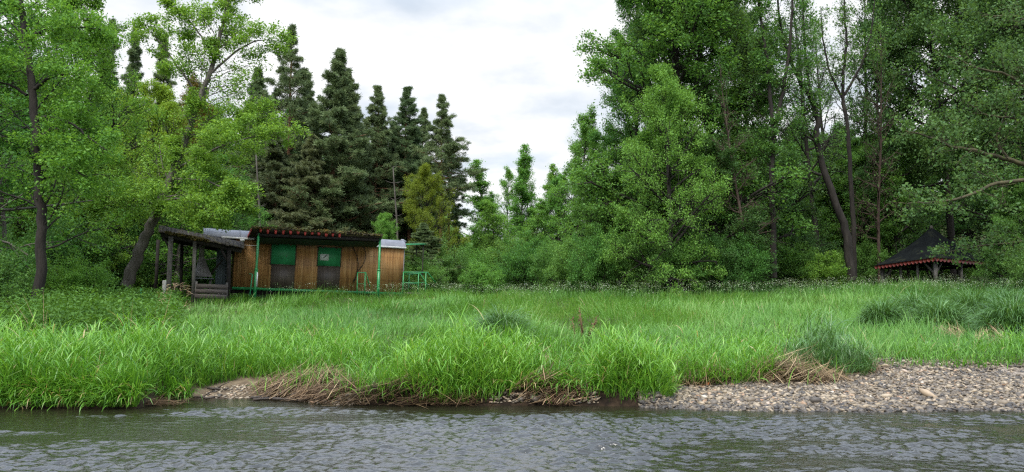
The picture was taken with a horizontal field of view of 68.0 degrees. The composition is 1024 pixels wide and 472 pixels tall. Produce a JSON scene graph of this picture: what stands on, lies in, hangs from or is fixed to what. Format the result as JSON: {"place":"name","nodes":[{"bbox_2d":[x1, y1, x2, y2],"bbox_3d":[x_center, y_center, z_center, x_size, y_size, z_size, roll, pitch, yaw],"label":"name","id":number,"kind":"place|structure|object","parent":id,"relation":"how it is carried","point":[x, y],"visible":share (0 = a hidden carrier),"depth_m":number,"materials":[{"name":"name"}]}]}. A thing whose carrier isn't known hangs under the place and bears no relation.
{"place":"outdoors","nodes":[
{"label":"outdoors","id":0,"kind":"place"},
{"bbox_2d":[0,399,1023,471],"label":"water","id":1,"kind":"structure","parent":0,"point":[223,435],"depth_m":7.95,"materials":[{"name":"grey liquid"}]},
{"bbox_2d":[0,203,1023,409],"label":"ground","id":2,"kind":"structure","parent":0,"point":[610,400],"depth_m":11.40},
{"bbox_2d":[0,240,47,315],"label":"shrub","id":3,"kind":"object","parent":2,"relation":"on","point":[6,289],"visible":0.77,"depth_m":24.28,"materials":[{"name":"green plant"}]},
{"bbox_2d":[0,226,59,294],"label":"shrub","id":4,"kind":"object","parent":2,"relation":"on","point":[29,261],"visible":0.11,"depth_m":27.88,"materials":[{"name":"green plant"}]},
{"bbox_2d":[0,23,69,271],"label":"leafy tree","id":5,"kind":"object","parent":2,"relation":"on","point":[7,88],"visible":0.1,"depth_m":36.18,"materials":[{"name":"green plant"}]},
{"bbox_2d":[0,0,104,286],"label":"leafy tree","id":6,"kind":"object","parent":2,"relation":"on","point":[6,184],"visible":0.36,"depth_m":28.53,"materials":[{"name":"green plant"}]},
{"bbox_2d":[1,198,120,289],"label":"shrub","id":7,"kind":"object","parent":2,"relation":"on","point":[66,251],"visible":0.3,"depth_m":33.49,"materials":[{"name":"green plant"}]},
{"bbox_2d":[0,301,122,369],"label":"grass clump","id":8,"kind":"object","parent":2,"relation":"on","point":[28,332],"visible":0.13,"depth_m":11.30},
{"bbox_2d":[0,0,135,305],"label":"leafy tree","id":9,"kind":"object","parent":2,"relation":"on","point":[75,150],"visible":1,"depth_m":24.16,"materials":[{"name":"green plant"}]},
{"bbox_2d":[16,247,122,309],"bbox_3d":[-15.616,1.693,26.808,3.874,2.694,3.039,1,-5,-7],"label":"shrub","id":10,"kind":"object","parent":2,"relation":"on","point":[75,278],"visible":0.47,"depth_m":26.60,"materials":[{"name":"green plant"}]},
{"bbox_2d":[0,345,161,401],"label":"grass clump","id":11,"kind":"object","parent":2,"relation":"on","point":[43,372],"visible":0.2,"depth_m":10.40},
{"bbox_2d":[0,0,170,291],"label":"leafy tree","id":12,"kind":"object","parent":2,"relation":"on","point":[106,71],"visible":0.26,"depth_m":38.13,"materials":[{"name":"green plant"}]},
{"bbox_2d":[9,134,161,293],"bbox_3d":[-20.671,-0.631,37.386,6.708,9.131,6.694,4,-6,-41],"label":"leafy tree","id":13,"kind":"object","parent":2,"relation":"on","point":[124,256],"visible":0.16,"depth_m":36.64,"materials":[{"name":"green plant"}]},
{"bbox_2d":[0,281,195,337],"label":"nettles","id":14,"kind":"object","parent":2,"relation":"on","point":[86,309],"visible":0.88,"depth_m":17.32,"materials":[{"name":"plant"}]},
{"bbox_2d":[29,305,191,376],"bbox_3d":[-6.026,1.598,11.568,2.455,1.239,1.974,3,-5,-30],"label":"grass clump","id":15,"kind":"object","parent":2,"relation":"on","point":[107,342],"visible":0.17,"depth_m":11.37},
{"bbox_2d":[79,209,160,298],"bbox_3d":[-20.218,1.525,38.337,4.770,6.000,4.656,1,-5,-8],"label":"shrub","id":16,"kind":"object","parent":2,"relation":"on","point":[140,269],"visible":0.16,"depth_m":37.69,"materials":[{"name":"green plant"}]},
{"bbox_2d":[112,25,146,243],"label":"spruce tree","id":17,"kind":"object","parent":2,"relation":"on","point":[134,59],"visible":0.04,"depth_m":61.00,"materials":[{"name":"green plant"}]},
{"bbox_2d":[98,77,193,297],"bbox_3d":[-22.545,-2.644,46.692,7.864,14.592,7.848,-4,-6,41],"label":"leafy tree","id":18,"kind":"object","parent":2,"relation":"on","point":[163,93],"visible":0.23,"depth_m":46.80,"materials":[{"name":"green plant"}]},
{"bbox_2d":[113,171,231,295],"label":"leafy tree","id":19,"kind":"object","parent":2,"relation":"on","point":[176,270],"visible":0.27,"depth_m":39.90,"materials":[{"name":"green plant"}]},
{"bbox_2d":[148,292,231,368],"bbox_3d":[-5.535,1.591,12.832,1.821,1.373,1.463,0,-5,0],"label":"grass clump","id":20,"kind":"object","parent":2,"relation":"on","point":[195,335],"visible":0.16,"depth_m":12.78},
{"bbox_2d":[79,0,310,287],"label":"leafy tree","id":21,"kind":"object","parent":2,"relation":"on","point":[234,190],"visible":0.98,"depth_m":34.22,"materials":[{"name":"green plant"}]},
{"bbox_2d":[154,225,243,303],"bbox_3d":[-14.888,1.558,35.986,3.840,3.724,3.698,4,-6,-23],"label":"barbecue shelter","id":22,"kind":"object","parent":2,"relation":"on","point":[224,248],"visible":0.99,"depth_m":35.02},
{"bbox_2d":[149,153,276,297],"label":"leafy tree","id":23,"kind":"object","parent":2,"relation":"on","point":[235,216],"visible":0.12,"depth_m":43.92,"materials":[{"name":"green plant"}]},
{"bbox_2d":[222,66,283,221],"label":"pine tree","id":24,"kind":"object","parent":2,"relation":"on","point":[258,85],"visible":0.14,"depth_m":60.87,"materials":[{"name":"green plant"}]},
{"bbox_2d":[231,118,298,228],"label":"pine tree","id":25,"kind":"object","parent":2,"relation":"on","point":[274,170],"visible":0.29,"depth_m":55.30,"materials":[{"name":"green plant"}]},
{"bbox_2d":[245,22,321,190],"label":"pine tree","id":26,"kind":"object","parent":2,"relation":"on","point":[300,76],"visible":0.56,"depth_m":58.29,"materials":[{"name":"green plant"}]},
{"bbox_2d":[240,358,351,398],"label":"dry grass clump","id":27,"kind":"object","parent":2,"relation":"on","point":[276,384],"visible":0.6,"depth_m":11.40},
{"bbox_2d":[203,228,406,299],"bbox_3d":[-10.282,1.657,38.321,10.049,3.631,3.902,4,-6,-23],"label":"site trailer","id":28,"kind":"object","parent":2,"relation":"on","point":[285,266],"visible":0.63,"depth_m":37.86,"materials":[{"name":"brown wood"}]},
{"bbox_2d":[258,133,355,231],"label":"pine tree","id":29,"kind":"object","parent":2,"relation":"on","point":[310,166],"visible":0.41,"depth_m":53.00,"materials":[{"name":"green plant"}]},
{"bbox_2d":[247,225,382,300],"bbox_3d":[-9.704,1.512,37.201,6.268,3.662,2.131,4,-6,-23],"label":"porch canopy","id":30,"kind":"object","parent":2,"relation":"on","point":[277,235],"visible":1,"depth_m":36.73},
{"bbox_2d":[278,361,372,403],"bbox_3d":[-2.566,2.223,10.990,1.639,0.869,1.223,2,-5,-19],"label":"straw heap","id":31,"kind":"object","parent":2,"relation":"on","point":[318,390],"visible":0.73,"depth_m":10.84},
{"bbox_2d":[275,47,397,232],"bbox_3d":[-13.552,-3.986,55.406,9.900,20.201,11.417,2,-5,-28],"label":"pine tree","id":32,"kind":"object","parent":2,"relation":"on","point":[329,115],"visible":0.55,"depth_m":55.01,"materials":[{"name":"green plant"}]},
{"bbox_2d":[326,91,393,233],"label":"pine tree","id":33,"kind":"object","parent":2,"relation":"on","point":[359,221],"visible":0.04,"depth_m":58.18,"materials":[{"name":"green plant"}]},
{"bbox_2d":[355,85,411,232],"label":"pine tree","id":34,"kind":"object","parent":2,"relation":"on","point":[378,106],"visible":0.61,"depth_m":60.06,"materials":[{"name":"green plant"}]},
{"bbox_2d":[376,85,446,245],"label":"pine tree","id":35,"kind":"object","parent":2,"relation":"on","point":[410,110],"visible":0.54,"depth_m":62.40,"materials":[{"name":"green plant"}]},
{"bbox_2d":[321,371,501,406],"bbox_3d":[-1.363,2.202,10.494,2.753,0.794,0.852,0,-5,0],"label":"straw heap","id":36,"kind":"object","parent":2,"relation":"on","point":[394,393],"visible":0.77,"depth_m":10.45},
{"bbox_2d":[385,333,454,386],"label":"grass clump","id":37,"kind":"object","parent":2,"relation":"on","point":[406,354],"visible":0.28,"depth_m":10.99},
{"bbox_2d":[403,251,455,294],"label":"shrub","id":38,"kind":"object","parent":2,"relation":"on","point":[434,273],"visible":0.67,"depth_m":43.53,"materials":[{"name":"green plant"}]},
{"bbox_2d":[402,162,470,286],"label":"leafy tree","id":39,"kind":"object","parent":2,"relation":"on","point":[430,184],"visible":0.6,"depth_m":50.12,"materials":[{"name":"green plant"}]},
{"bbox_2d":[403,222,473,295],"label":"pine tree","id":40,"kind":"object","parent":2,"relation":"on","point":[426,237],"visible":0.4,"depth_m":46.71,"materials":[{"name":"green plant"}]},
{"bbox_2d":[405,235,479,288],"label":"shrub","id":41,"kind":"object","parent":2,"relation":"on","point":[456,260],"visible":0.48,"depth_m":47.36,"materials":[{"name":"green plant"}]},
{"bbox_2d":[408,93,488,251],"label":"pine tree","id":42,"kind":"object","parent":2,"relation":"on","point":[444,141],"visible":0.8,"depth_m":56.19,"materials":[{"name":"green plant"}]},
{"bbox_2d":[429,135,477,255],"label":"pine tree","id":43,"kind":"object","parent":2,"relation":"on","point":[457,212],"visible":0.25,"depth_m":60.46,"materials":[{"name":"green plant"}]},
{"bbox_2d":[398,298,541,399],"bbox_3d":[-0.583,1.575,10.999,2.171,1.510,1.662,0,-5,0],"label":"grass clump","id":44,"kind":"object","parent":2,"relation":"on","point":[477,356],"visible":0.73,"depth_m":10.75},
{"bbox_2d":[458,260,507,295],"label":"shrub","id":45,"kind":"object","parent":2,"relation":"on","point":[490,280],"visible":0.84,"depth_m":45.60,"materials":[{"name":"green plant"}]},
{"bbox_2d":[460,159,523,278],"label":"slender tree","id":46,"kind":"object","parent":2,"relation":"on","point":[481,184],"visible":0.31,"depth_m":68.30,"materials":[{"name":"green plant"}]},
{"bbox_2d":[475,198,525,284],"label":"leafy tree","id":47,"kind":"object","parent":2,"relation":"on","point":[495,216],"visible":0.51,"depth_m":63.78,"materials":[{"name":"green plant"}]},
{"bbox_2d":[464,303,541,338],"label":"grass tussock","id":48,"kind":"object","parent":2,"relation":"on","point":[493,318],"depth_m":16.23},
{"bbox_2d":[487,165,520,286],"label":"leafy tree","id":49,"kind":"object","parent":2,"relation":"on","point":[509,176],"visible":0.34,"depth_m":75.73,"materials":[{"name":"green plant"}]},
{"bbox_2d":[0,276,1023,389],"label":"meadow grass","id":50,"kind":"structure","parent":2,"relation":"on","point":[719,313],"depth_m":21.24,"materials":[{"name":"plant"}]},
{"bbox_2d":[0,313,1023,411],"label":"bank grass","id":51,"kind":"structure","parent":2,"relation":"on","point":[124,391],"depth_m":11.09,"materials":[{"name":"plant"}]},
{"bbox_2d":[490,228,555,293],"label":"shrub","id":52,"kind":"object","parent":2,"relation":"on","point":[514,262],"visible":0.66,"depth_m":49.52,"materials":[{"name":"green plant"}]},
{"bbox_2d":[503,143,547,286],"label":"slender tree","id":53,"kind":"object","parent":2,"relation":"on","point":[524,171],"visible":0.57,"depth_m":73.08,"materials":[{"name":"green plant"}]},
{"bbox_2d":[509,198,556,290],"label":"leafy tree","id":54,"kind":"object","parent":2,"relation":"on","point":[541,205],"visible":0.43,"depth_m":65.45,"materials":[{"name":"green plant"}]},
{"bbox_2d":[246,345,853,402],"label":"grass shoots","id":55,"kind":"object","parent":2,"relation":"on","point":[343,372],"depth_m":11.39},
{"bbox_2d":[515,322,586,386],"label":"grass clump","id":56,"kind":"object","parent":2,"relation":"on","point":[565,358],"visible":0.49,"depth_m":10.97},
{"bbox_2d":[506,355,597,406],"bbox_3d":[0.646,2.093,10.656,1.464,0.879,1.108,-2,-5,22],"label":"straw heap","id":57,"kind":"object","parent":2,"relation":"on","point":[559,388],"visible":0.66,"depth_m":10.51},
{"bbox_2d":[526,233,578,292],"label":"shrub","id":58,"kind":"object","parent":2,"relation":"on","point":[540,260],"visible":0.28,"depth_m":46.87,"materials":[{"name":"green plant"}]},
{"bbox_2d":[530,174,575,289],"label":"leafy tree","id":59,"kind":"object","parent":2,"relation":"on","point":[556,182],"visible":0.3,"depth_m":69.73,"materials":[{"name":"green plant"}]},
{"bbox_2d":[541,228,601,294],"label":"shrub","id":60,"kind":"object","parent":2,"relation":"on","point":[559,261],"visible":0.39,"depth_m":43.61,"materials":[{"name":"green plant"}]},
{"bbox_2d":[539,103,609,278],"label":"leafy tree","id":61,"kind":"object","parent":2,"relation":"on","point":[581,120],"visible":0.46,"depth_m":52.45,"materials":[{"name":"green plant"}]},
{"bbox_2d":[561,220,626,293],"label":"shrub","id":62,"kind":"object","parent":2,"relation":"on","point":[590,277],"visible":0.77,"depth_m":42.09,"materials":[{"name":"green plant"}]},
{"bbox_2d":[542,160,666,293],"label":"leafy tree","id":63,"kind":"object","parent":2,"relation":"on","point":[577,205],"visible":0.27,"depth_m":45.61,"materials":[{"name":"green plant"}]},
{"bbox_2d":[589,225,662,293],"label":"shrub","id":64,"kind":"object","parent":2,"relation":"on","point":[620,266],"visible":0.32,"depth_m":41.61,"materials":[{"name":"green plant"}]},
{"bbox_2d":[561,318,694,399],"bbox_3d":[1.609,1.766,10.908,1.886,1.155,1.564,0,-5,0],"label":"grass clump","id":65,"kind":"object","parent":2,"relation":"on","point":[611,355],"visible":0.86,"depth_m":10.60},
{"bbox_2d":[575,0,686,284],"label":"leafy tree","id":66,"kind":"object","parent":2,"relation":"on","point":[614,134],"visible":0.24,"depth_m":51.66,"materials":[{"name":"green plant"}]},
{"bbox_2d":[262,274,1023,304],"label":"cow parsley","id":67,"kind":"object","parent":2,"relation":"on","point":[753,294],"visible":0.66,"depth_m":36.63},
{"bbox_2d":[606,228,685,295],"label":"shrub","id":68,"kind":"object","parent":2,"relation":"on","point":[648,254],"visible":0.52,"depth_m":40.48,"materials":[{"name":"green plant"}]},
{"bbox_2d":[599,60,732,296],"bbox_3d":[8.041,-2.811,40.511,7.170,13.431,7.156,-1,-5,16],"label":"leafy tree","id":69,"kind":"object","parent":2,"relation":"on","point":[664,79],"visible":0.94,"depth_m":39.95,"materials":[{"name":"green plant"}]},
{"bbox_2d":[642,223,719,294],"bbox_3d":[9.173,1.413,40.880,4.124,4.252,5.258,-2,-5,26],"label":"shrub","id":70,"kind":"object","parent":2,"relation":"on","point":[696,269],"visible":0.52,"depth_m":39.83,"materials":[{"name":"green plant"}]},
{"bbox_2d":[551,0,819,284],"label":"leafy tree","id":71,"kind":"object","parent":2,"relation":"on","point":[691,16],"visible":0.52,"depth_m":44.27,"materials":[{"name":"green plant"}]},
{"bbox_2d":[680,226,760,293],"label":"shrub","id":72,"kind":"object","parent":2,"relation":"on","point":[716,242],"visible":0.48,"depth_m":40.42,"materials":[{"name":"green plant"}]},
{"bbox_2d":[659,132,782,293],"bbox_3d":[11.133,-1.220,42.738,7.529,9.313,6.792,-1,-5,13],"label":"leafy tree","id":73,"kind":"object","parent":2,"relation":"on","point":[711,148],"visible":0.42,"depth_m":41.42,"materials":[{"name":"green plant"}]},
{"bbox_2d":[618,0,844,287],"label":"leafy tree","id":74,"kind":"object","parent":2,"relation":"on","point":[736,39],"visible":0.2,"depth_m":47.49,"materials":[{"name":"green plant"}]},
{"bbox_2d":[711,231,777,292],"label":"shrub","id":75,"kind":"object","parent":2,"relation":"on","point":[762,259],"visible":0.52,"depth_m":40.33,"materials":[{"name":"green plant"}]},
{"bbox_2d":[706,54,784,292],"bbox_3d":[12.864,-3.361,41.929,4.201,13.643,3.990,-3,-6,37],"label":"sparse tree","id":76,"kind":"object","parent":2,"relation":"on","point":[734,179],"visible":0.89,"depth_m":41.62,"materials":[{"name":"green plant"}]},
{"bbox_2d":[694,0,819,281],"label":"leafy tree","id":77,"kind":"object","parent":2,"relation":"on","point":[752,22],"visible":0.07,"depth_m":55.50,"materials":[{"name":"green plant"}]},
{"bbox_2d":[732,0,818,277],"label":"sparse tree","id":78,"kind":"object","parent":2,"relation":"on","point":[772,146],"visible":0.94,"depth_m":42.83,"materials":[{"name":"green plant"}]},
{"bbox_2d":[759,235,820,288],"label":"shrub","id":79,"kind":"object","parent":2,"relation":"on","point":[792,268],"visible":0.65,"depth_m":45.41,"materials":[{"name":"green plant"}]},
{"bbox_2d":[724,338,865,385],"bbox_3d":[4.362,2.048,11.745,2.393,1.058,1.578,0,-5,0],"label":"straw heap","id":80,"kind":"object","parent":2,"relation":"on","point":[810,376],"visible":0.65,"depth_m":11.56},
{"bbox_2d":[746,175,843,284],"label":"leafy tree","id":81,"kind":"object","parent":2,"relation":"on","point":[812,243],"visible":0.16,"depth_m":49.44,"materials":[{"name":"green plant"}]},
{"bbox_2d":[758,0,855,279],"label":"sparse tree","id":82,"kind":"object","parent":2,"relation":"on","point":[816,112],"visible":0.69,"depth_m":44.46,"materials":[{"name":"green plant"}]},
{"bbox_2d":[773,0,851,257],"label":"sparse tree","id":83,"kind":"object","parent":2,"relation":"on","point":[807,149],"visible":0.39,"depth_m":55.42,"materials":[{"name":"green plant"}]},
{"bbox_2d":[798,249,849,288],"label":"shrub","id":84,"kind":"object","parent":2,"relation":"on","point":[831,270],"visible":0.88,"depth_m":44.40,"materials":[{"name":"green plant"}]},
{"bbox_2d":[792,16,860,198],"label":"sparse tree","id":85,"kind":"object","parent":2,"relation":"on","point":[819,81],"visible":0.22,"depth_m":63.80,"materials":[{"name":"green plant"}]},
{"bbox_2d":[775,303,883,375],"bbox_3d":[5.216,1.693,12.536,1.890,1.192,1.689,0,-5,0],"label":"grass clump","id":86,"kind":"object","parent":2,"relation":"on","point":[829,347],"visible":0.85,"depth_m":12.25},
{"bbox_2d":[787,150,900,282],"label":"leafy tree","id":87,"kind":"object","parent":2,"relation":"on","point":[817,197],"visible":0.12,"depth_m":59.16,"materials":[{"name":"green plant"}]},
{"bbox_2d":[810,0,888,277],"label":"sparse tree","id":88,"kind":"object","parent":2,"relation":"on","point":[843,58],"visible":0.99,"depth_m":49.97,"materials":[{"name":"green plant"}]},
{"bbox_2d":[810,0,918,268],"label":"sparse tree","id":89,"kind":"object","parent":2,"relation":"on","point":[848,107],"visible":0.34,"depth_m":57.78,"materials":[{"name":"green plant"}]},
{"bbox_2d":[838,234,894,286],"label":"shrub","id":90,"kind":"object","parent":2,"relation":"on","point":[866,262],"visible":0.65,"depth_m":53.62,"materials":[{"name":"green plant"}]},
{"bbox_2d":[804,138,929,286],"bbox_3d":[27.195,-1.701,58.880,9.173,11.913,9.129,-2,-5,22],"label":"leafy tree","id":91,"kind":"object","parent":2,"relation":"on","point":[895,178],"visible":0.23,"depth_m":56.98,"materials":[{"name":"green plant"}]},
{"bbox_2d":[837,16,905,282],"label":"sparse tree","id":92,"kind":"object","parent":2,"relation":"on","point":[879,177],"visible":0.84,"depth_m":52.74,"materials":[{"name":"green plant"}]},
{"bbox_2d":[803,132,943,282],"bbox_3d":[27.133,-1.665,57.505,9.252,12.699,9.233,2,-5,-28],"label":"leafy tree","id":93,"kind":"object","parent":2,"relation":"on","point":[862,159],"visible":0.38,"depth_m":56.06,"materials":[{"name":"green plant"}]},
{"bbox_2d":[850,293,913,333],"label":"grass tussock","id":94,"kind":"object","parent":2,"relation":"on","point":[886,311],"depth_m":17.72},
{"bbox_2d":[821,0,943,283],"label":"leafy tree","id":95,"kind":"object","parent":2,"relation":"on","point":[864,25],"visible":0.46,"depth_m":55.99,"materials":[{"name":"green plant"}]},
{"bbox_2d":[882,282,960,320],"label":"grass tussock","id":96,"kind":"object","parent":2,"relation":"on","point":[911,299],"depth_m":19.22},
{"bbox_2d":[875,225,990,285],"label":"picnic pavilion","id":97,"kind":"structure","parent":2,"relation":"on","point":[907,258],"depth_m":49.33,"materials":[{"name":"black wood"}]},
{"bbox_2d":[850,0,1023,282],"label":"leafy tree","id":98,"kind":"object","parent":2,"relation":"on","point":[923,16],"visible":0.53,"depth_m":55.01,"materials":[{"name":"green plant"}]},
{"bbox_2d":[901,292,975,335],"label":"grass tussock","id":99,"kind":"object","parent":2,"relation":"on","point":[954,314],"depth_m":17.18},
{"bbox_2d":[894,126,983,250],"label":"background tree","id":100,"kind":"object","parent":2,"relation":"on","point":[934,181],"visible":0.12,"depth_m":68.79,"materials":[{"name":"green plant"}]},
{"bbox_2d":[882,0,1023,268],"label":"tree","id":101,"kind":"object","parent":2,"relation":"on","point":[1011,118],"visible":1,"depth_m":26.34,"materials":[{"name":"green plant"}]},
{"bbox_2d":[888,0,1023,282],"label":"leafy tree","id":102,"kind":"object","parent":2,"relation":"on","point":[947,103],"visible":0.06,"depth_m":59.10,"materials":[{"name":"green plant"}]},
{"bbox_2d":[901,166,1020,253],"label":"background tree","id":103,"kind":"object","parent":2,"relation":"on","point":[957,226],"visible":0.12,"depth_m":67.01,"materials":[{"name":"green plant"}]},
{"bbox_2d":[907,0,1023,206],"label":"leafy tree","id":104,"kind":"object","parent":2,"relation":"on","point":[949,35],"visible":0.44,"depth_m":45.69,"materials":[{"name":"green plant"}]},
{"bbox_2d":[932,280,1014,321],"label":"grass tussock","id":105,"kind":"object","parent":2,"relation":"on","point":[973,300],"depth_m":20.13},
{"bbox_2d":[936,31,1023,281],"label":"leafy tree","id":106,"kind":"object","parent":2,"relation":"on","point":[1018,169],"visible":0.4,"depth_m":42.06,"materials":[{"name":"green plant"}]},
{"bbox_2d":[958,284,1023,341],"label":"grass tussock","id":107,"kind":"object","parent":2,"relation":"on","point":[1010,318],"depth_m":15.75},
{"bbox_2d":[972,176,1023,292],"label":"leafy tree","id":108,"kind":"object","parent":2,"relation":"on","point":[983,268],"visible":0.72,"depth_m":40.39,"materials":[{"name":"green plant"}]},
{"bbox_2d":[996,244,1023,290],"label":"shrub","id":109,"kind":"object","parent":2,"relation":"on","point":[1019,271],"visible":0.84,"depth_m":37.58,"materials":[{"name":"green plant"}]},
{"bbox_2d":[0,0,1023,284],"label":"sky","id":110,"kind":"structure","parent":0,"point":[508,69],"materials":[{"name":"white"}]},
{"bbox_2d":[201,357,1023,412],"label":"gravel","id":111,"kind":"structure","parent":0,"point":[767,396],"depth_m":10.78,"materials":[{"name":"gravel"}]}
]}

